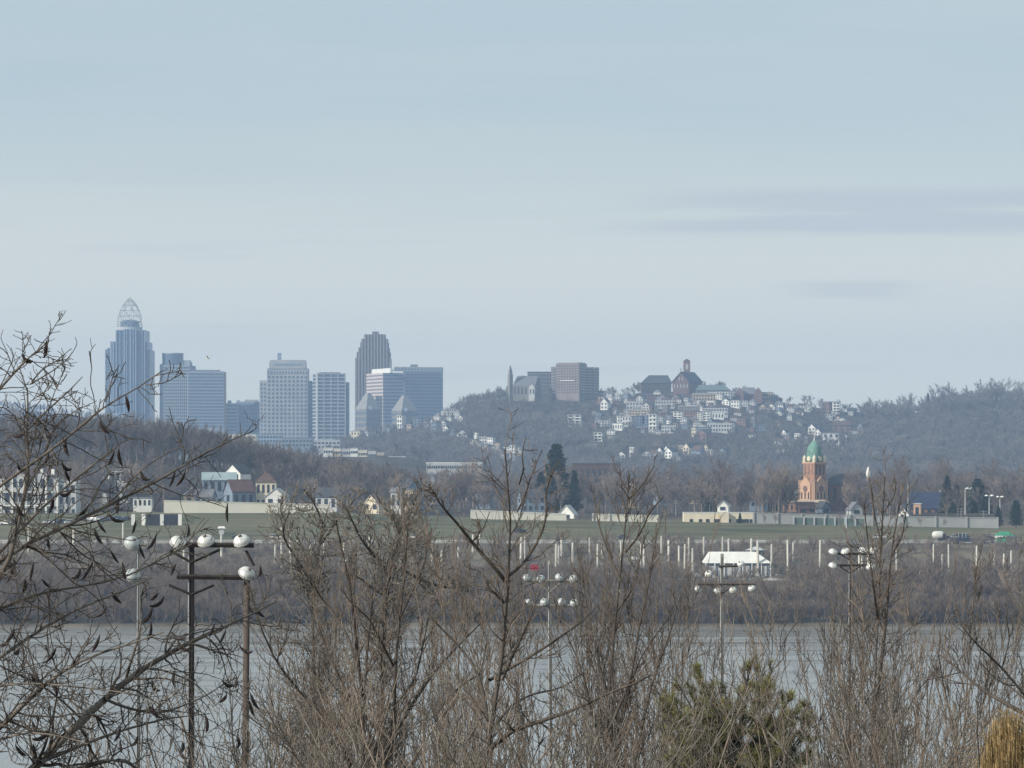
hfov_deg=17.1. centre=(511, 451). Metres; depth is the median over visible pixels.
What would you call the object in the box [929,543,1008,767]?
bare tree
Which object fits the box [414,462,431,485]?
bare tree
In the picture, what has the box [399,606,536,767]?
sapling
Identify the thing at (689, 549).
mooring piling
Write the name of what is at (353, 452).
row house
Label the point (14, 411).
bare tree
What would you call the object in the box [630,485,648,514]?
bare tree
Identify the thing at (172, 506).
flood wall
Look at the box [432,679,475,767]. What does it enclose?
sapling
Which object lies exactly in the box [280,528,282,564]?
mooring piling
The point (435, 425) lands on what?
hillside house
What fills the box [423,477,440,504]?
town house
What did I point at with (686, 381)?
brick monastery
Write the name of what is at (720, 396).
hillside house
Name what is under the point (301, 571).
bare tree
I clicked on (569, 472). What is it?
bare tree
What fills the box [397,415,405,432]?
hillside house
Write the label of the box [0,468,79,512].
apartment house
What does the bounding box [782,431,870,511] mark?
brick church
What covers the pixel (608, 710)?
bare shrub
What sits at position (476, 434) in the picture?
hillside house
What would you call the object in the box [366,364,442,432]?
bank block
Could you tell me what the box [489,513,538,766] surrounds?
sapling
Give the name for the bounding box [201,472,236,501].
town house
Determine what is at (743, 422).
hillside house
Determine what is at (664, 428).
row house
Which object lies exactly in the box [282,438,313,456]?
building
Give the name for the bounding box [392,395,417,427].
pyramid tower
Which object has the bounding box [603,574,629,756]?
sapling
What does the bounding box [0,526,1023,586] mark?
scrub field
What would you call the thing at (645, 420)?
hillside house
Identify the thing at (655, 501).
town house
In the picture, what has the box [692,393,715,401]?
row house
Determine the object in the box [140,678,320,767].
bare shrub
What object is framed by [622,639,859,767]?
bare shrub
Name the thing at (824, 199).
sky
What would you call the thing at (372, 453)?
row house
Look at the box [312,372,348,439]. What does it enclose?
gridded tower
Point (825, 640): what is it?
sapling
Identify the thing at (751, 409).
hillside house
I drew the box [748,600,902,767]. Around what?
bare shrub
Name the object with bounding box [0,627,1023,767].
river
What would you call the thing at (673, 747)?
sapling
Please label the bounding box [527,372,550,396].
long block
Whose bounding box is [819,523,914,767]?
sapling
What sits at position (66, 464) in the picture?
bare tree
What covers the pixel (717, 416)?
hillside house
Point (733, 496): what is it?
bare tree
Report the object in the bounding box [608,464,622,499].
bare tree
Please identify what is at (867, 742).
sapling
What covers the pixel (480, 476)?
bare tree
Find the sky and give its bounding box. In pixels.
[0,0,1023,434]
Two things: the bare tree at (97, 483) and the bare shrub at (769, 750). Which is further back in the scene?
the bare tree at (97, 483)
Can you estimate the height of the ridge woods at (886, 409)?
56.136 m
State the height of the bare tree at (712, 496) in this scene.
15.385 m
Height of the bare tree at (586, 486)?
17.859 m
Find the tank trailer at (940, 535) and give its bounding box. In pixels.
[932,531,945,540]
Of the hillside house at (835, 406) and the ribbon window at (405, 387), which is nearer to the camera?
the hillside house at (835, 406)
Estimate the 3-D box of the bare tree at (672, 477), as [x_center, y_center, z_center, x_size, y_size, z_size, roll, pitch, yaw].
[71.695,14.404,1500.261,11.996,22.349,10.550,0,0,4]
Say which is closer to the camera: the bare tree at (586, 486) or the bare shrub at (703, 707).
the bare shrub at (703, 707)
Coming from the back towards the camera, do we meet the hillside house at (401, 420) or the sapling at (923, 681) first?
the hillside house at (401, 420)
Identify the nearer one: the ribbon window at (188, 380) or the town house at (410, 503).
the town house at (410, 503)
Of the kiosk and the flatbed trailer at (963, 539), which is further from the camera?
the kiosk
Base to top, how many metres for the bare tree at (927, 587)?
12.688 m
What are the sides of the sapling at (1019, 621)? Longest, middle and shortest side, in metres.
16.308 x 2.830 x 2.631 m
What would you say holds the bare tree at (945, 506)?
on the ground
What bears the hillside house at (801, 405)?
on the ground
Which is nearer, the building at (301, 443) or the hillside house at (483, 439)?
the hillside house at (483, 439)
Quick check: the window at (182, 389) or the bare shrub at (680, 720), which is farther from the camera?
the window at (182, 389)
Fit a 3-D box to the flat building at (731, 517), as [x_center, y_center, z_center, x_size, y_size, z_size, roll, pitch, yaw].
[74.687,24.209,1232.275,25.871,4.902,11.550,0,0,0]
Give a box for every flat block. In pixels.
[762,392,772,402]
[772,395,777,403]
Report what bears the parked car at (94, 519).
on the ground
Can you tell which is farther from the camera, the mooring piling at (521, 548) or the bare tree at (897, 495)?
the bare tree at (897, 495)
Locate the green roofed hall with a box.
[695,385,729,392]
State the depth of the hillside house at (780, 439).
3107.17 m
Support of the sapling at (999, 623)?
on the ground
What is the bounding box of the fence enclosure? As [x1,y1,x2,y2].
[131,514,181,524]
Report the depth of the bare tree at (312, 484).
1338.62 m
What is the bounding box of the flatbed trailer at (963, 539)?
[951,532,979,543]
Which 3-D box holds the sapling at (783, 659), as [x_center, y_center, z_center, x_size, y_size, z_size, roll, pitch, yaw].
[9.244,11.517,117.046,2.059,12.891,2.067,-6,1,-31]
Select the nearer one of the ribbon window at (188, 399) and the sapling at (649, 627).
the sapling at (649, 627)
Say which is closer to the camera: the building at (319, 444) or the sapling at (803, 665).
the sapling at (803, 665)
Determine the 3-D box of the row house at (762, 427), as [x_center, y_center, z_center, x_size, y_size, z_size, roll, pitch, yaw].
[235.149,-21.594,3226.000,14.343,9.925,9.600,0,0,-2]
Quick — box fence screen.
[793,516,866,525]
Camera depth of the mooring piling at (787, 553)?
1064.67 m
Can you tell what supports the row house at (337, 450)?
on the ground
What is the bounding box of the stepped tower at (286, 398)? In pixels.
[260,353,312,437]
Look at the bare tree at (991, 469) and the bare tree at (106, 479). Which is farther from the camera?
the bare tree at (991, 469)
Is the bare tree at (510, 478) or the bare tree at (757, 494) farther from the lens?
the bare tree at (510, 478)
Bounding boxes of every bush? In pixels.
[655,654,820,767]
[961,707,1023,767]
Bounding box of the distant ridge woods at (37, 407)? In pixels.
[0,401,99,449]
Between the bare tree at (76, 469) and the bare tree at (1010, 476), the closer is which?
the bare tree at (76, 469)
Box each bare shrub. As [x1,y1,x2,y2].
[24,681,235,767]
[52,657,371,767]
[74,626,376,767]
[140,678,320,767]
[155,655,391,767]
[160,658,436,767]
[167,636,485,767]
[192,683,347,767]
[214,695,426,767]
[223,695,654,767]
[230,627,481,767]
[241,643,525,767]
[243,654,520,767]
[249,666,425,767]
[255,660,620,767]
[283,708,498,767]
[284,681,581,767]
[310,648,623,767]
[350,667,643,767]
[355,657,583,767]
[393,670,648,767]
[400,638,790,767]
[405,671,668,767]
[470,695,759,767]
[493,637,755,767]
[501,686,755,767]
[512,680,755,767]
[523,684,719,767]
[527,638,660,767]
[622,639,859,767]
[653,662,1023,767]
[705,614,980,767]
[705,649,929,767]
[718,645,1023,767]
[719,634,1009,767]
[724,686,974,767]
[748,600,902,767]
[833,656,1023,767]
[833,674,989,767]
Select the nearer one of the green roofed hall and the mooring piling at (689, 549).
the mooring piling at (689, 549)
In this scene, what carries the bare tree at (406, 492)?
on the ground
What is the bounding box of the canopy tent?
[994,532,1013,541]
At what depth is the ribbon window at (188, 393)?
4264.64 m
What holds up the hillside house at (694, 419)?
on the ground
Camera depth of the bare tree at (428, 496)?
1265.72 m
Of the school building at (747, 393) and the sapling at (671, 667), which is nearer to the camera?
the sapling at (671, 667)
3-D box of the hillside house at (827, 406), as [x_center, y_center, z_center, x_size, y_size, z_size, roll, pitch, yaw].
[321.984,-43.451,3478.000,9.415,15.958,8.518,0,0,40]
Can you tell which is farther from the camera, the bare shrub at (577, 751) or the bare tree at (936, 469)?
the bare tree at (936, 469)
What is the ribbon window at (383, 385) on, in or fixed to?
in the bank block at (420, 387)
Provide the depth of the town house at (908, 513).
1258.28 m
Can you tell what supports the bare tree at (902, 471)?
on the ground
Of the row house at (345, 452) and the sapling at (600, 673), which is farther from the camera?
the row house at (345, 452)
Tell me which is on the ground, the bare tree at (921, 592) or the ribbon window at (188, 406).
the bare tree at (921, 592)
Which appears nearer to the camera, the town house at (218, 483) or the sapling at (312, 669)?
the sapling at (312, 669)
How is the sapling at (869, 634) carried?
on the ground
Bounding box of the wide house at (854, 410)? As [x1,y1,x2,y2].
[846,408,856,414]
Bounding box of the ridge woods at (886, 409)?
[856,377,1023,420]
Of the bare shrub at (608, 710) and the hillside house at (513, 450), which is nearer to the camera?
the bare shrub at (608, 710)
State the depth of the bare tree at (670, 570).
1019.77 m
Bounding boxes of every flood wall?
[164,500,329,512]
[470,510,565,520]
[592,513,657,521]
[753,512,873,525]
[873,516,998,527]
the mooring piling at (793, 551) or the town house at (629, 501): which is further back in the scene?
the town house at (629, 501)
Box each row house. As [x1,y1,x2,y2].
[323,447,333,456]
[334,448,341,455]
[342,449,349,456]
[350,448,357,456]
[358,450,367,456]
[368,451,376,456]
[377,453,384,456]
[593,420,612,426]
[624,409,628,415]
[626,401,641,408]
[629,409,650,415]
[643,394,669,400]
[655,400,674,408]
[659,412,672,417]
[661,425,677,433]
[679,406,704,411]
[683,411,701,418]
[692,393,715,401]
[697,427,711,431]
[702,407,728,417]
[707,391,732,398]
[707,423,733,433]
[753,424,767,430]
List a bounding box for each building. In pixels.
[228,434,257,441]
[258,434,282,451]
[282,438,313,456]
[314,440,340,455]
[426,462,481,477]
[682,512,755,522]
[735,387,761,401]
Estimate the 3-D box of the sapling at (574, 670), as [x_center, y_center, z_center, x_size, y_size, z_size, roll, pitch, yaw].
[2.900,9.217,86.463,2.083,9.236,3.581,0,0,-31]
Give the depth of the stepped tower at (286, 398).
4237.00 m
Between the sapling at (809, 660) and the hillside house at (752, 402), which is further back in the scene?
the hillside house at (752, 402)
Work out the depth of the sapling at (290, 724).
74.57 m
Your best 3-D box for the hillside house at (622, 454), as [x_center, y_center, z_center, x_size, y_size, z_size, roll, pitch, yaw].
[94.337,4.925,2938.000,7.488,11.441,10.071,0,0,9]
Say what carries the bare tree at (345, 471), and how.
on the ground
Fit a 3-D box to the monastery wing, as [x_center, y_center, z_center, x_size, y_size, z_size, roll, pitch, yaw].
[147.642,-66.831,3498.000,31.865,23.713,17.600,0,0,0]
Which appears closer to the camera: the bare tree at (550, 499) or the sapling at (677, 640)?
the sapling at (677, 640)
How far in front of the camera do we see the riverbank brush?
993.84 m
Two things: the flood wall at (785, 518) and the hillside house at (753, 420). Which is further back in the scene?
the hillside house at (753, 420)
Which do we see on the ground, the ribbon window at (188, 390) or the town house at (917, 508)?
the town house at (917, 508)
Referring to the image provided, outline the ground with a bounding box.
[0,392,1023,626]
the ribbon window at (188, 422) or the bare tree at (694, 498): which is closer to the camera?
the bare tree at (694, 498)
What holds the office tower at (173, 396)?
on the ground
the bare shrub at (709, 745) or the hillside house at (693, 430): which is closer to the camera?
the bare shrub at (709, 745)
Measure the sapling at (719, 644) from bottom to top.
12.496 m
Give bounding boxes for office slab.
[187,370,225,465]
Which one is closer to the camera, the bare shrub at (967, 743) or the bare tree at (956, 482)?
the bare shrub at (967, 743)
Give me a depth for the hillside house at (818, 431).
3208.49 m
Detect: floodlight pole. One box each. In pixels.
[124,536,146,766]
[169,534,254,767]
[523,561,577,767]
[695,554,755,697]
[828,547,876,762]
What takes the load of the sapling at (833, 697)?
on the ground
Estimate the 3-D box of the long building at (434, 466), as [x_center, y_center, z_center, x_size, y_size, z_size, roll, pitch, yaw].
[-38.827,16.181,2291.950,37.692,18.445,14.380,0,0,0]
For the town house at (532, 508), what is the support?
on the ground
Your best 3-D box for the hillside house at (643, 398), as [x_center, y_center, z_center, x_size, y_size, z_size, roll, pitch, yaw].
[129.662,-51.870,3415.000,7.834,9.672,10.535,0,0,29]
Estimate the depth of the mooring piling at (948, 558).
1064.69 m
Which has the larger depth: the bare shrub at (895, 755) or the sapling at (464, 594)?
the sapling at (464, 594)
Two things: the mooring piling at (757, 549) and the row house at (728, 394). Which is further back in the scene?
the row house at (728, 394)
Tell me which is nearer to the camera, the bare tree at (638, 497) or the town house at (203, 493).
the town house at (203, 493)
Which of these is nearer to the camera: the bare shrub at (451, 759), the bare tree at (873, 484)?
the bare shrub at (451, 759)
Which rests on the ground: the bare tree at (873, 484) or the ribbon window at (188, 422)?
the bare tree at (873, 484)
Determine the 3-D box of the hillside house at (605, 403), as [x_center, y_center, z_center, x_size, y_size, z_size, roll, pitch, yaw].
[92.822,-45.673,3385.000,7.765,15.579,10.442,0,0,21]
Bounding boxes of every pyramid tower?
[355,393,380,431]
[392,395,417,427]
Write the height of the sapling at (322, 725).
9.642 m
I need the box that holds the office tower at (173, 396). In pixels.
[160,353,195,460]
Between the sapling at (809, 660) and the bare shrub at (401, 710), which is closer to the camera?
the bare shrub at (401, 710)
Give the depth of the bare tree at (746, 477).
1455.41 m
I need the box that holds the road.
[0,540,1013,542]
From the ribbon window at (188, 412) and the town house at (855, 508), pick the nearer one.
the town house at (855, 508)
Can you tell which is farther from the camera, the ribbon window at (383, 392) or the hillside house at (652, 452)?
the ribbon window at (383, 392)
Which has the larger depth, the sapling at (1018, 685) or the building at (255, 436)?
the building at (255, 436)
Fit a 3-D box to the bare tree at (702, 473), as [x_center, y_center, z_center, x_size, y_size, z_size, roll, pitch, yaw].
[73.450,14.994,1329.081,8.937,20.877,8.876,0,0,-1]
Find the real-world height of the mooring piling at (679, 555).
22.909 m
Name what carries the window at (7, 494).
in the apartment house at (60, 501)
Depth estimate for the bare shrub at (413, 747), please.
47.23 m
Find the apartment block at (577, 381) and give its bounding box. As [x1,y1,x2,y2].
[551,362,598,400]
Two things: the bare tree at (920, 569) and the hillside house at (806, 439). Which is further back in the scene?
the hillside house at (806, 439)
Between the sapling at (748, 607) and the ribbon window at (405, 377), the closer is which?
the sapling at (748, 607)
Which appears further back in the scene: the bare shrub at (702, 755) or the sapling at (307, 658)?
the sapling at (307, 658)
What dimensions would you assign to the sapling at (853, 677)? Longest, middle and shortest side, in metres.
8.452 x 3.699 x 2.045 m
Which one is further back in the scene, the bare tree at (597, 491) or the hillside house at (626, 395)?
the hillside house at (626, 395)
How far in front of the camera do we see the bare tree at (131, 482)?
1308.41 m
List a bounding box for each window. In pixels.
[5,493,8,501]
[163,389,186,422]
[188,373,222,374]
[188,376,222,377]
[188,380,222,381]
[188,383,222,384]
[188,386,222,387]
[188,390,222,390]
[188,393,222,394]
[188,396,222,397]
[188,399,222,400]
[188,403,222,403]
[188,406,222,407]
[188,409,222,410]
[188,412,222,413]
[188,416,222,416]
[188,419,222,420]
[188,422,222,423]
[261,383,306,437]
[383,378,403,379]
[383,385,403,386]
[383,388,403,389]
[383,392,403,393]
[383,395,401,396]
[383,399,398,400]
[405,373,441,374]
[405,377,441,378]
[405,380,441,381]
[405,383,441,384]
[405,387,441,388]
[405,390,441,391]
[405,393,441,394]
[409,397,441,398]
[411,400,441,401]
[413,403,441,404]
[418,410,441,411]
[418,413,440,414]
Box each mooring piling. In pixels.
[122,523,123,545]
[220,534,222,556]
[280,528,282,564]
[520,537,521,561]
[524,537,525,566]
[555,544,556,566]
[558,546,559,564]
[560,538,562,556]
[597,544,598,566]
[660,536,662,552]
[678,546,679,569]
[684,544,685,568]
[688,538,689,564]
[692,548,693,573]
[703,537,704,557]
[722,537,723,551]
[750,538,752,551]
[756,540,758,573]
[770,544,772,571]
[787,540,788,568]
[792,542,793,561]
[819,540,820,567]
[948,544,949,570]
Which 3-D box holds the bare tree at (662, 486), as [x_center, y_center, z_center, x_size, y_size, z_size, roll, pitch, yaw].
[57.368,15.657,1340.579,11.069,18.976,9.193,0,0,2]
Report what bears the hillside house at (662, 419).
on the ground
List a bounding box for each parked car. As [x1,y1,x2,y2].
[89,517,102,520]
[114,516,125,519]
[513,528,526,532]
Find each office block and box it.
[226,400,238,436]
[236,400,259,433]
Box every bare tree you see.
[0,310,284,767]
[0,452,15,467]
[1,401,22,434]
[60,460,76,479]
[67,456,94,511]
[67,457,82,482]
[77,461,98,511]
[87,460,118,510]
[92,465,123,510]
[118,459,151,511]
[123,458,142,511]
[124,459,148,501]
[144,459,180,511]
[147,449,168,489]
[241,478,480,767]
[243,481,480,767]
[262,550,291,590]
[306,476,321,503]
[316,551,342,592]
[319,468,335,486]
[327,457,360,501]
[328,481,346,511]
[359,594,370,613]
[371,481,386,513]
[371,481,390,513]
[385,474,401,497]
[396,485,413,503]
[398,468,417,479]
[409,404,674,767]
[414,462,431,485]
[421,482,439,515]
[434,472,453,511]
[436,466,455,496]
[448,467,471,511]
[452,465,474,508]
[453,460,475,484]
[454,468,477,508]
[462,455,482,507]
[473,482,494,509]
[475,468,491,485]
[488,588,505,608]
[502,468,517,489]
[512,481,528,507]
[528,484,545,511]
[536,455,690,767]
[543,492,556,507]
[551,470,569,509]
[566,465,579,482]
[574,468,588,502]
[576,471,595,512]
[577,564,598,584]
[590,475,604,512]
[592,470,615,513]
[593,568,615,593]
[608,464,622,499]
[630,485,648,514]
[637,462,668,507]
[645,469,671,512]
[661,482,673,512]
[661,560,680,585]
[664,460,685,490]
[666,468,681,509]
[683,481,705,511]
[690,464,710,511]
[701,479,722,511]
[707,455,735,500]
[715,467,733,483]
[727,485,740,511]
[739,462,757,489]
[747,481,764,512]
[753,464,774,512]
[761,460,787,512]
[768,474,788,512]
[773,463,809,512]
[781,472,796,512]
[790,465,802,489]
[791,575,808,598]
[814,571,843,594]
[831,445,941,767]
[835,513,842,526]
[841,466,874,502]
[841,480,854,514]
[870,474,883,512]
[874,481,899,515]
[874,486,886,515]
[876,468,898,513]
[887,454,909,488]
[888,470,905,511]
[888,482,901,504]
[891,455,915,509]
[911,585,928,609]
[912,560,933,581]
[914,579,941,615]
[918,556,1023,715]
[922,562,943,591]
[923,550,951,588]
[925,554,939,576]
[927,456,943,480]
[928,456,952,484]
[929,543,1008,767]
[937,487,952,516]
[937,583,952,614]
[938,473,962,498]
[945,566,972,597]
[951,487,963,516]
[960,475,972,499]
[963,471,974,489]
[968,574,984,598]
[970,475,994,498]
[973,542,1005,579]
[975,458,1002,482]
[986,478,1000,509]
[993,486,1006,512]
[994,563,1021,592]
[1004,466,1023,503]
[1009,575,1023,596]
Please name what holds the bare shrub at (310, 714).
on the ground
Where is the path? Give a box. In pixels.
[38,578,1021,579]
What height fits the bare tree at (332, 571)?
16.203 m
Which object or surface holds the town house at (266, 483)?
on the ground
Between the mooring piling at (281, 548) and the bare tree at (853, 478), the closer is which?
the mooring piling at (281, 548)
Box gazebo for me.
[746,546,765,554]
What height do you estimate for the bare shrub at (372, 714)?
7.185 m
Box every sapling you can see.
[156,729,273,767]
[177,726,338,767]
[250,637,344,767]
[267,707,301,767]
[268,716,350,767]
[280,535,354,767]
[282,582,353,764]
[312,553,364,767]
[363,608,446,767]
[366,607,426,767]
[395,475,494,767]
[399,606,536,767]
[410,684,510,767]
[416,565,478,761]
[418,531,466,761]
[419,609,503,767]
[422,540,655,767]
[422,633,487,763]
[426,536,529,767]
[429,478,545,767]
[430,712,467,767]
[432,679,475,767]
[447,566,541,767]
[462,596,505,754]
[472,493,547,767]
[488,551,553,767]
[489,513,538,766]
[490,606,634,767]
[521,568,729,767]
[557,596,633,767]
[558,507,651,767]
[560,546,608,767]
[567,579,615,767]
[568,526,640,765]
[569,640,670,767]
[571,547,659,767]
[582,572,806,766]
[585,596,701,767]
[586,700,670,767]
[602,584,657,766]
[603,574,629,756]
[605,732,728,767]
[614,646,679,767]
[629,632,767,767]
[633,588,699,765]
[637,496,728,765]
[638,648,774,751]
[644,642,722,767]
[657,635,696,767]
[677,564,733,737]
[714,564,799,762]
[731,557,792,765]
[742,645,817,767]
[743,603,803,755]
[784,576,920,767]
[790,627,891,767]
[793,608,906,766]
[799,698,889,767]
[804,590,867,766]
[804,649,887,767]
[812,596,857,766]
[814,529,878,764]
[816,645,957,767]
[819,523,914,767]
[820,525,898,767]
[841,608,922,767]
[844,590,903,761]
[845,627,965,766]
[847,608,902,766]
[853,661,948,767]
[868,587,910,767]
[870,627,949,767]
[882,527,998,767]
[883,584,961,767]
[886,583,987,767]
[899,602,1022,767]
[915,593,1023,767]
[918,684,997,767]
[928,652,1012,764]
[971,579,1023,755]
[990,538,1023,720]
[1006,656,1023,726]
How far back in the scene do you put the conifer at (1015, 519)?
1231.29 m
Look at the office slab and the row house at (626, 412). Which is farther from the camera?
the office slab
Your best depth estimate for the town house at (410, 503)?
1288.40 m
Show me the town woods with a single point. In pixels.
(1010, 493)
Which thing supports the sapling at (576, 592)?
on the ground
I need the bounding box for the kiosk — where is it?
[218,526,224,533]
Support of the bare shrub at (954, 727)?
on the ground
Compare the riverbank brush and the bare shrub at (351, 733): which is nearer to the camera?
the bare shrub at (351, 733)
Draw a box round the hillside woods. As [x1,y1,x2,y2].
[319,380,1023,476]
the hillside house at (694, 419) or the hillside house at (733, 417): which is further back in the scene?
the hillside house at (733, 417)
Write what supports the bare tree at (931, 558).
on the ground
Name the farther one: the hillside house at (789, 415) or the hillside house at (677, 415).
the hillside house at (789, 415)
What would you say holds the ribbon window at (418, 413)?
in the bank block at (420, 387)
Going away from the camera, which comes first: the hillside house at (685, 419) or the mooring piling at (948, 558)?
the mooring piling at (948, 558)
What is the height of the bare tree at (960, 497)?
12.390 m
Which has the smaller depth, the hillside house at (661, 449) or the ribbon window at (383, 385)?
the hillside house at (661, 449)
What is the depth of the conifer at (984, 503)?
1299.19 m
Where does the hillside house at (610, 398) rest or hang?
on the ground
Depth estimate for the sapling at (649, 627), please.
85.91 m
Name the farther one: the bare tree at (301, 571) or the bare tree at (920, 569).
the bare tree at (920, 569)
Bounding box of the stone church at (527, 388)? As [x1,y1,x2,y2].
[505,365,540,400]
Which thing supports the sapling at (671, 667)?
on the ground
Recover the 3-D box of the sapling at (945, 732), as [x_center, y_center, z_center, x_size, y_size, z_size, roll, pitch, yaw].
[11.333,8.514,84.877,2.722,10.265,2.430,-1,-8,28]
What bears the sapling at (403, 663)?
on the ground
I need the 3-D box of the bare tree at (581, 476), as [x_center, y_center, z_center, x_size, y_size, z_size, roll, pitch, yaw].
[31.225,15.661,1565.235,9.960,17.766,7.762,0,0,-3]
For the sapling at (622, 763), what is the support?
on the ground
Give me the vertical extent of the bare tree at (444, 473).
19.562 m
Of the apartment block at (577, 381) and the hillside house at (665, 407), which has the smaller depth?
the hillside house at (665, 407)
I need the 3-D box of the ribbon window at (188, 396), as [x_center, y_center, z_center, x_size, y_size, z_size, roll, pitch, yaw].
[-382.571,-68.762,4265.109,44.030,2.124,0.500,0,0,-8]
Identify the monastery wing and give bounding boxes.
[641,375,671,393]
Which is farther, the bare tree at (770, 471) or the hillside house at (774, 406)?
the hillside house at (774, 406)
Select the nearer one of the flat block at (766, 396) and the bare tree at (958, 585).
the bare tree at (958, 585)
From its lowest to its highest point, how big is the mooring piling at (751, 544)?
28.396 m
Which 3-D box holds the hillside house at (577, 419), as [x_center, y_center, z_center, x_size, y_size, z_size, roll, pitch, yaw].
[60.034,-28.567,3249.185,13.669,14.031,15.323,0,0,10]
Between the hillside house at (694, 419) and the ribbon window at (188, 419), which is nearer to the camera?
the hillside house at (694, 419)
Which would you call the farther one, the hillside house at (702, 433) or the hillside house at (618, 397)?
the hillside house at (618, 397)
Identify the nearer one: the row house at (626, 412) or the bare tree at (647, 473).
the bare tree at (647, 473)
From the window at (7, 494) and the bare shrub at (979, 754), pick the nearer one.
the bare shrub at (979, 754)
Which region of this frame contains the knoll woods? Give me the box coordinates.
[0,409,404,501]
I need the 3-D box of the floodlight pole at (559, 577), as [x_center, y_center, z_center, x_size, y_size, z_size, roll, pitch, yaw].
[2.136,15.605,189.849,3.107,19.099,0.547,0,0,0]
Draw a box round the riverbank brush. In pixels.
[0,555,1023,624]
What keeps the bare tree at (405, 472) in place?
on the ground
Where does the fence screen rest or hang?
on the ground
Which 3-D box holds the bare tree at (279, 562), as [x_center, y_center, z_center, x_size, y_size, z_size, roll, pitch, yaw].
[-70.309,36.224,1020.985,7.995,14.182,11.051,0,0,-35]
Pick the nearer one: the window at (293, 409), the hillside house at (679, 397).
the hillside house at (679, 397)
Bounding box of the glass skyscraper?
[102,298,154,450]
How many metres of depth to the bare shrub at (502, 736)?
49.91 m
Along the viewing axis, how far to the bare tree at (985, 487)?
1308.52 m
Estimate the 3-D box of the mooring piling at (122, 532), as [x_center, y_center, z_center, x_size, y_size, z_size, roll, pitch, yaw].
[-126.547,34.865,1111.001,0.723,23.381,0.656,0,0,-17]
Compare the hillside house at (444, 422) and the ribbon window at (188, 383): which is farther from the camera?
the ribbon window at (188, 383)
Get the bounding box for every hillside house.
[351,431,362,438]
[363,431,371,436]
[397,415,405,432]
[405,424,412,430]
[413,417,423,429]
[430,422,440,434]
[433,413,441,421]
[441,420,448,427]
[447,417,454,423]
[449,408,456,416]
[454,412,462,418]
[456,430,466,437]
[474,432,479,438]
[479,436,486,443]
[482,444,493,449]
[487,437,495,444]
[509,453,515,460]
[510,445,515,452]
[567,415,582,425]
[593,432,604,444]
[599,391,606,396]
[600,398,610,409]
[606,395,614,402]
[607,428,615,434]
[612,400,619,407]
[612,423,624,430]
[615,395,621,400]
[617,415,624,422]
[618,451,625,460]
[622,392,631,397]
[622,416,635,426]
[625,388,634,396]
[629,447,634,456]
[636,395,646,402]
[636,416,642,427]
[642,402,648,408]
[642,415,648,426]
[643,450,650,457]
[648,414,658,429]
[649,449,657,457]
[657,447,664,456]
[659,416,666,424]
[663,405,669,410]
[664,448,678,458]
[673,411,683,421]
[675,395,682,401]
[681,417,688,423]
[681,422,687,428]
[683,443,693,453]
[691,416,697,423]
[691,427,697,436]
[692,445,704,455]
[697,412,702,420]
[697,429,711,442]
[702,411,711,420]
[706,401,715,405]
[712,413,723,419]
[716,394,724,399]
[720,448,729,456]
[722,399,731,405]
[730,400,741,408]
[730,415,736,421]
[734,411,740,415]
[736,419,749,425]
[741,400,748,406]
[749,399,756,405]
[749,407,754,413]
[750,417,755,423]
[759,404,768,409]
[769,404,776,409]
[773,438,785,444]
[776,402,783,408]
[781,430,789,434]
[787,412,791,420]
[788,407,796,412]
[798,403,806,408]
[803,436,808,443]
[808,424,821,434]
[815,429,826,435]
[822,401,832,411]
[823,433,843,445]
[832,402,839,413]
[832,420,850,432]
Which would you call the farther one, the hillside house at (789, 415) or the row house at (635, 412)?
the hillside house at (789, 415)
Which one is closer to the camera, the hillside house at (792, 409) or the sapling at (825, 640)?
the sapling at (825, 640)
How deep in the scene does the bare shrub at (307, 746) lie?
53.51 m
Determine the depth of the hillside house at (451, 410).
3492.71 m
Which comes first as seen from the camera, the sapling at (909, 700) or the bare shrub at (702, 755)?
the bare shrub at (702, 755)
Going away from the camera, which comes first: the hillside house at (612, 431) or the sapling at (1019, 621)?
the sapling at (1019, 621)
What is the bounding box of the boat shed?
[702,552,770,576]
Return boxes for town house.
[100,469,132,503]
[103,471,110,503]
[132,497,153,511]
[183,487,195,500]
[194,489,216,500]
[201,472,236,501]
[223,479,255,501]
[225,464,251,478]
[255,473,277,502]
[265,488,290,502]
[314,487,344,512]
[362,494,390,513]
[389,487,403,514]
[402,478,423,512]
[404,489,415,514]
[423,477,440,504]
[476,486,493,508]
[517,489,544,512]
[559,505,578,518]
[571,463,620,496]
[622,483,641,507]
[653,496,669,504]
[716,500,731,511]
[749,492,767,510]
[795,502,815,512]
[814,501,831,512]
[845,502,863,514]
[898,507,911,515]
[910,492,940,511]
[913,503,922,513]
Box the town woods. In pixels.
[0,418,1023,514]
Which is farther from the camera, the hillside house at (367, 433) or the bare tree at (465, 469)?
the hillside house at (367, 433)
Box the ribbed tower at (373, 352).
[355,331,391,408]
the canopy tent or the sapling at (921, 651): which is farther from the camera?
the canopy tent
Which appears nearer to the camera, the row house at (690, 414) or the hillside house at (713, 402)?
the row house at (690, 414)
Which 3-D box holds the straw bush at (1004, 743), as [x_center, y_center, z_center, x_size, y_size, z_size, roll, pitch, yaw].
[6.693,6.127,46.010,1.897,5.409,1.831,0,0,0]
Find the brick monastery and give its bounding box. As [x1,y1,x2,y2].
[672,359,703,393]
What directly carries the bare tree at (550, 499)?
on the ground
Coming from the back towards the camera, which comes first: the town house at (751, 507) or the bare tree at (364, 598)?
the town house at (751, 507)
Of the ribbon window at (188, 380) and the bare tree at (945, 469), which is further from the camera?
the ribbon window at (188, 380)
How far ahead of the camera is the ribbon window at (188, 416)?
4264.64 m
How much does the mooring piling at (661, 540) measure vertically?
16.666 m
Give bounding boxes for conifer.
[534,471,550,511]
[543,442,572,512]
[565,470,584,511]
[703,482,716,511]
[738,513,742,522]
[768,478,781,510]
[937,475,955,513]
[952,485,963,512]
[966,479,985,512]
[978,493,993,513]
[994,506,1003,525]
[1007,500,1022,526]

